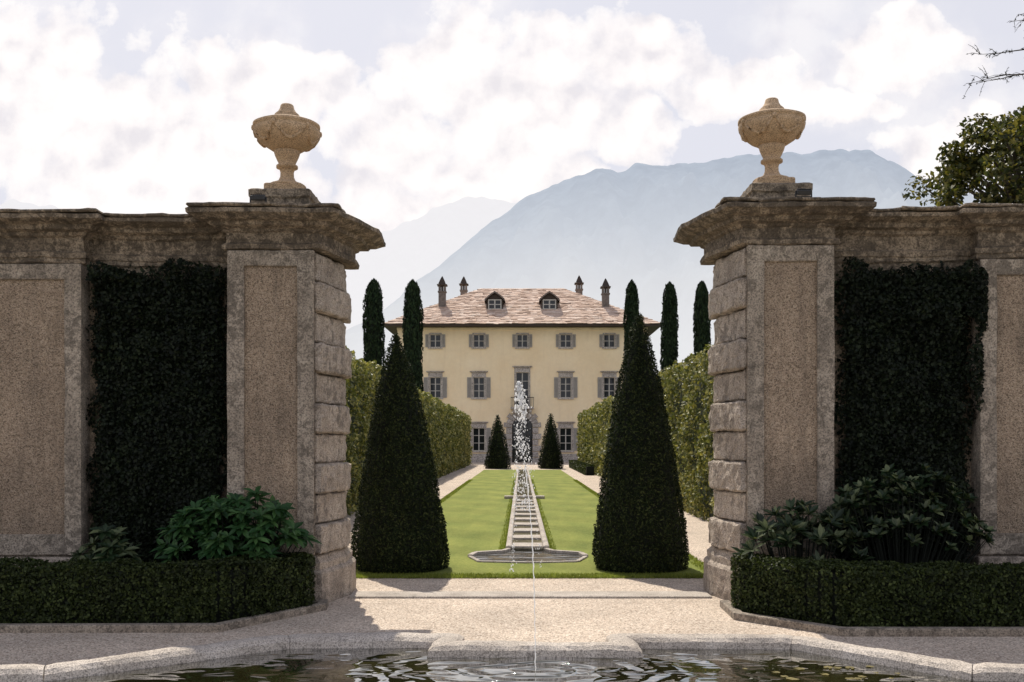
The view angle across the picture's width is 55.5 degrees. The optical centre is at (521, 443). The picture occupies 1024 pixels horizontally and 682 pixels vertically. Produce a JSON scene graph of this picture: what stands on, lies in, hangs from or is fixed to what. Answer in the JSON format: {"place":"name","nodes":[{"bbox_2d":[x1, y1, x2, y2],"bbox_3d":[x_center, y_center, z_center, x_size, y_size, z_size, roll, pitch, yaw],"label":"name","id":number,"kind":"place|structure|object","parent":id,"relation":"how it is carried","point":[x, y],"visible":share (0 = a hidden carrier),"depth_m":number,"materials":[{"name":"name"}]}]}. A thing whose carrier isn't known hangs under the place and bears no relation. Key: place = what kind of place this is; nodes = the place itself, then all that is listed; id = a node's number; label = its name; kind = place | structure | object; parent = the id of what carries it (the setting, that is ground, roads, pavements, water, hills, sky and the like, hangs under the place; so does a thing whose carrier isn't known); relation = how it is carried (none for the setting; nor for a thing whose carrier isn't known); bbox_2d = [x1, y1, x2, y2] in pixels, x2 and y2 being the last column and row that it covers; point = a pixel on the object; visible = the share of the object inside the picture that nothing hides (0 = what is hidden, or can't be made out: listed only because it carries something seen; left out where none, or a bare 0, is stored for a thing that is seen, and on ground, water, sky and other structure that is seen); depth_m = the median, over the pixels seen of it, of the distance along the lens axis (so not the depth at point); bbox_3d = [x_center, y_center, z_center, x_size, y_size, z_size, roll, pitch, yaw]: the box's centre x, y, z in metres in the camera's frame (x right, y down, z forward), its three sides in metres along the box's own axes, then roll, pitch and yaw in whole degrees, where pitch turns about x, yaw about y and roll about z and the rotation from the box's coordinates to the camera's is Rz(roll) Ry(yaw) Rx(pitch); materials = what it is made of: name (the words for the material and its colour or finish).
{"place":"outdoors","nodes":[
{"label":"outdoors","id":0,"kind":"place"},
{"bbox_2d":[0,196,515,329],"bbox_3d":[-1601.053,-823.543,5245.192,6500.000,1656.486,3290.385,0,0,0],"label":"mountain","id":1,"kind":"structure","parent":0,"point":[432,239],"depth_m":5956.89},
{"bbox_2d":[0,462,1023,665],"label":"gravel court","id":2,"kind":"object","parent":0,"point":[563,619],"depth_m":9.30,"materials":[{"name":"beige gravel"}]},
{"bbox_2d":[0,208,226,566],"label":"garden wall","id":3,"kind":"structure","parent":2,"relation":"on","point":[48,385],"depth_m":10.31,"materials":[{"name":"stone"}]},
{"bbox_2d":[85,258,226,568],"bbox_3d":[-3.883,-0.251,10.354,1.701,3.477,0.406,0,0,0],"label":"ivy","id":4,"kind":"object","parent":3,"relation":"attached to","point":[160,400],"visible":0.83,"depth_m":10.33,"materials":[{"name":"green plant"}]},
{"bbox_2d":[0,599,328,632],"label":"bed kerb","id":5,"kind":"structure","parent":2,"relation":"on","point":[320,605],"depth_m":8.75,"materials":[{"name":"stone"}]},
{"bbox_2d":[185,188,385,602],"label":"gate pier","id":6,"kind":"structure","parent":2,"relation":"on","point":[291,255],"depth_m":10.29,"materials":[{"name":"stone"}]},
{"bbox_2d":[250,194,266,202],"bbox_3d":[-2.700,-2.514,9.983,0.170,0.092,0.089,0,0,0],"label":"floodlight","id":7,"kind":"object","parent":6,"relation":"on","point":[259,197],"visible":1,"depth_m":9.95,"materials":[{"name":"black metal"}]},
{"bbox_2d":[251,103,321,187],"bbox_3d":[-2.580,-3.228,10.722,0.726,1.015,0.758,0,0,0],"label":"stone urn","id":8,"kind":"object","parent":6,"relation":"on","point":[286,134],"visible":0.94,"depth_m":10.53,"materials":[{"name":"stone"}]},
{"bbox_2d":[362,278,385,368],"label":"cypress tree","id":9,"kind":"object","parent":2,"relation":"on","point":[373,320],"visible":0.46,"depth_m":69.51,"materials":[{"name":"green plant"}]},
{"bbox_2d":[342,346,472,515],"bbox_3d":[-4.797,-0.311,46.445,2.024,4.236,63.319,0,0,0],"label":"tall hedge","id":10,"kind":"object","parent":2,"relation":"on","point":[449,427],"visible":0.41,"depth_m":27.70,"materials":[{"name":"green plant"}]},
{"bbox_2d":[402,279,423,392],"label":"cypress tree","id":11,"kind":"object","parent":2,"relation":"on","point":[412,326],"visible":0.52,"depth_m":67.51,"materials":[{"name":"green plant"}]},
{"bbox_2d":[484,414,510,468],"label":"cone topiary","id":12,"kind":"object","parent":2,"relation":"on","point":[497,456],"visible":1,"depth_m":65.58,"materials":[{"name":"green plant"}]},
{"bbox_2d":[0,632,1023,681],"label":"garden pool","id":13,"kind":"structure","parent":2,"relation":"on","point":[625,645],"depth_m":7.29,"materials":[{"name":"stone"}]},
{"bbox_2d":[43,648,991,681],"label":"water","id":14,"kind":"structure","parent":13,"relation":"in","point":[418,665],"depth_m":6.89,"materials":[{"name":"black liquid"}]},
{"bbox_2d":[509,381,541,670],"bbox_3d":[0.033,0.584,6.873,0.234,2.053,0.258,0,0,0],"label":"fountain jet","id":15,"kind":"object","parent":14,"relation":"on","point":[519,386],"visible":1,"depth_m":6.86,"materials":[{"name":"white"}]},
{"bbox_2d":[348,591,711,597],"bbox_3d":[0.100,1.714,10.870,4.000,0.072,0.380,0,0,0],"label":"threshold","id":16,"kind":"object","parent":2,"relation":"on","point":[529,594],"visible":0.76,"depth_m":10.82,"materials":[{"name":"stone"}]},
{"bbox_2d":[537,413,563,468],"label":"cone topiary","id":17,"kind":"object","parent":2,"relation":"on","point":[551,456],"visible":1,"depth_m":65.59,"materials":[{"name":"green plant"}]},
{"bbox_2d":[569,460,594,474],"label":"hedge","id":18,"kind":"object","parent":2,"relation":"on","point":[583,468],"visible":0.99,"depth_m":55.37,"materials":[{"name":"green plant"}]},
{"bbox_2d":[623,279,639,352],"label":"cypress tree","id":19,"kind":"object","parent":2,"relation":"on","point":[631,304],"visible":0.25,"depth_m":73.63,"materials":[{"name":"green plant"}]},
{"bbox_2d":[576,344,716,520],"bbox_3d":[4.843,-0.249,42.445,2.093,4.112,55.279,0,0,0],"label":"tall hedge","id":20,"kind":"object","parent":2,"relation":"on","point":[688,386],"visible":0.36,"depth_m":24.07,"materials":[{"name":"green plant"}]},
{"bbox_2d":[659,281,678,376],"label":"cypress tree","id":21,"kind":"object","parent":2,"relation":"on","point":[669,327],"visible":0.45,"depth_m":69.60,"materials":[{"name":"green plant"}]},
{"bbox_2d":[693,281,711,355],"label":"cypress tree","id":22,"kind":"object","parent":2,"relation":"on","point":[701,329],"visible":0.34,"depth_m":67.60,"materials":[{"name":"green plant"}]},
{"bbox_2d":[673,182,876,600],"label":"gate pier","id":23,"kind":"structure","parent":2,"relation":"on","point":[768,250],"depth_m":10.29,"materials":[{"name":"stone"}]},
{"bbox_2d":[738,97,805,182],"bbox_3d":[2.760,-3.290,10.721,0.729,1.015,0.758,0,0,0],"label":"stone urn","id":24,"kind":"object","parent":23,"relation":"on","point":[771,128],"visible":0.94,"depth_m":10.53,"materials":[{"name":"stone"}]},
{"bbox_2d":[795,189,811,197],"bbox_3d":[2.900,-2.575,9.984,0.170,0.095,0.092,0,0,0],"label":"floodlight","id":25,"kind":"object","parent":23,"relation":"on","point":[803,191],"visible":1,"depth_m":9.95,"materials":[{"name":"black metal"}]},
{"bbox_2d":[720,600,1023,636],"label":"bed kerb","id":26,"kind":"structure","parent":2,"relation":"on","point":[733,613],"depth_m":8.58,"materials":[{"name":"stone"}]},
{"bbox_2d":[902,106,1023,206],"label":"leafy tree","id":27,"kind":"object","parent":2,"relation":"on","point":[961,170],"visible":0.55,"depth_m":19.93,"materials":[{"name":"green plant"}]},
{"bbox_2d":[962,13,1023,98],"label":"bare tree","id":28,"kind":"object","parent":2,"relation":"on","point":[1006,74],"visible":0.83,"depth_m":20.94,"materials":[{"name":"brown plant"}]},
{"bbox_2d":[0,0,1023,231],"label":"sky","id":29,"kind":"structure","parent":0,"point":[109,106],"materials":[{"name":"white"}]},
{"bbox_2d":[356,470,703,577],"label":"lawn","id":30,"kind":"structure","parent":0,"point":[474,511],"depth_m":21.36,"materials":[{"name":"green plant"}]},
{"bbox_2d":[350,333,449,573],"bbox_3d":[-1.637,0.108,13.194,1.356,3.236,1.379,0,0,0],"label":"cone topiary","id":31,"kind":"object","parent":30,"relation":"on","point":[400,527],"visible":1,"depth_m":12.84,"materials":[{"name":"green plant"}]},
{"bbox_2d":[504,469,548,549],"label":"water rill","id":32,"kind":"structure","parent":30,"relation":"on","point":[542,536],"depth_m":19.76,"materials":[{"name":"stone"}]},
{"bbox_2d":[512,469,542,548],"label":"water","id":33,"kind":"structure","parent":32,"relation":"in","point":[521,485],"depth_m":22.02,"materials":[{"name":"liquid"}]},
{"bbox_2d":[468,548,587,562],"bbox_3d":[0.100,1.670,14.501,1.796,0.060,1.578,0,0,0],"label":"lawn basin","id":34,"kind":"object","parent":30,"relation":"on","point":[474,553],"visible":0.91,"depth_m":14.46,"materials":[{"name":"stone"}]},
{"bbox_2d":[473,550,582,561],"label":"water","id":35,"kind":"structure","parent":34,"relation":"in","point":[526,555],"depth_m":14.46,"materials":[{"name":"grey liquid"}]},
{"bbox_2d":[592,312,690,573],"bbox_3d":[1.611,-0.031,13.200,1.341,3.514,1.340,0,0,0],"label":"cone topiary","id":36,"kind":"object","parent":30,"relation":"on","point":[641,523],"visible":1,"depth_m":12.84,"materials":[{"name":"green plant"}]},
{"bbox_2d":[345,149,979,372],"bbox_3d":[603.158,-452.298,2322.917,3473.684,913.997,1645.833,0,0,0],"label":"mountain","id":37,"kind":"structure","parent":0,"point":[593,229],"depth_m":2651.28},
{"label":"soil","id":38,"kind":"structure","parent":0,"visible":0},
{"bbox_2d":[69,523,141,562],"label":"evergreen shrub","id":39,"kind":"object","parent":38,"relation":"on","point":[108,550],"visible":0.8,"depth_m":9.70,"materials":[{"name":"green plant"}]},
{"bbox_2d":[0,551,315,622],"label":"box hedge","id":40,"kind":"object","parent":38,"relation":"on","point":[130,590],"visible":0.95,"depth_m":8.94,"materials":[{"name":"green plant"}]},
{"bbox_2d":[150,486,322,566],"bbox_3d":[-2.877,1.060,9.842,1.668,1.253,1.012,0,0,0],"label":"evergreen shrub","id":41,"kind":"object","parent":38,"relation":"on","point":[262,537],"visible":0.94,"depth_m":9.69,"materials":[{"name":"green plant"}]},
{"label":"soil","id":42,"kind":"structure","parent":0,"visible":0},
{"bbox_2d":[732,497,875,568],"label":"evergreen shrub","id":43,"kind":"object","parent":42,"relation":"on","point":[798,525],"visible":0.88,"depth_m":9.74,"materials":[{"name":"green plant"}]},
{"bbox_2d":[730,553,1023,626],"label":"box hedge","id":44,"kind":"object","parent":42,"relation":"on","point":[852,593],"visible":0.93,"depth_m":8.81,"materials":[{"name":"green plant"}]},
{"bbox_2d":[810,463,996,570],"bbox_3d":[3.896,0.942,9.975,1.911,1.491,0.709,0,0,0],"label":"evergreen shrub","id":45,"kind":"object","parent":42,"relation":"on","point":[893,525],"visible":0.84,"depth_m":9.90,"materials":[{"name":"green plant"}]},
{"label":"ground","id":46,"kind":"structure","parent":0,"visible":0},
{"bbox_2d":[384,276,660,461],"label":"villa","id":47,"kind":"object","parent":46,"relation":"on","point":[558,353],"visible":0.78,"depth_m":88.00,"materials":[{"name":"paint"}]},
{"bbox_2d":[425,333,444,348],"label":"window","id":48,"kind":"structure","parent":47,"relation":"in","point":[431,341],"depth_m":87.97,"materials":[{"name":"grey glass"}]},
{"bbox_2d":[424,371,446,398],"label":"window","id":49,"kind":"structure","parent":47,"relation":"in","point":[435,383],"depth_m":87.97,"materials":[{"name":"grey glass"}]},
{"bbox_2d":[469,333,488,348],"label":"window","id":50,"kind":"structure","parent":47,"relation":"in","point":[480,341],"depth_m":87.97,"materials":[{"name":"grey glass"}]},
{"bbox_2d":[467,371,490,398],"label":"window","id":51,"kind":"structure","parent":47,"relation":"in","point":[478,385],"depth_m":87.95,"materials":[{"name":"grey glass"}]},
{"bbox_2d":[470,422,490,451],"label":"window","id":52,"kind":"structure","parent":47,"relation":"in","point":[480,434],"depth_m":88.12,"materials":[{"name":"grey glass"}]},
{"bbox_2d":[512,333,531,348],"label":"window","id":53,"kind":"structure","parent":47,"relation":"in","point":[518,341],"depth_m":87.97,"materials":[{"name":"grey glass"}]},
{"bbox_2d":[512,366,531,406],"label":"window","id":54,"kind":"structure","parent":47,"relation":"in","point":[521,373],"depth_m":88.14,"materials":[{"name":"grey glass"}]},
{"bbox_2d":[512,417,532,461],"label":"door","id":55,"kind":"structure","parent":47,"relation":"in","point":[528,426],"depth_m":88.25,"materials":[{"name":"grey glass"}]},
{"bbox_2d":[556,333,575,348],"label":"window","id":56,"kind":"structure","parent":47,"relation":"in","point":[562,341],"depth_m":87.97,"materials":[{"name":"grey glass"}]},
{"bbox_2d":[554,371,577,398],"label":"window","id":57,"kind":"structure","parent":47,"relation":"in","point":[565,385],"depth_m":87.95,"materials":[{"name":"grey glass"}]},
{"bbox_2d":[554,422,577,451],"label":"window","id":58,"kind":"structure","parent":47,"relation":"in","point":[565,429],"depth_m":88.12,"materials":[{"name":"grey glass"}]},
{"bbox_2d":[599,333,618,348],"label":"window","id":59,"kind":"structure","parent":47,"relation":"in","point":[605,341],"depth_m":87.97,"materials":[{"name":"grey glass"}]},
{"bbox_2d":[598,371,620,398],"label":"window","id":60,"kind":"structure","parent":47,"relation":"in","point":[606,383],"depth_m":87.97,"materials":[{"name":"grey glass"}]},
{"bbox_2d":[834,203,1023,565],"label":"garden wall","id":61,"kind":"structure","parent":46,"relation":"on","point":[989,237],"depth_m":10.31,"materials":[{"name":"stone"}]},
{"bbox_2d":[834,256,988,565],"bbox_3d":[4.112,-0.269,10.345,1.644,3.500,0.380,0,0,0],"label":"ivy","id":62,"kind":"object","parent":61,"relation":"attached to","point":[904,367],"visible":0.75,"depth_m":10.33,"materials":[{"name":"green plant"}]}
]}

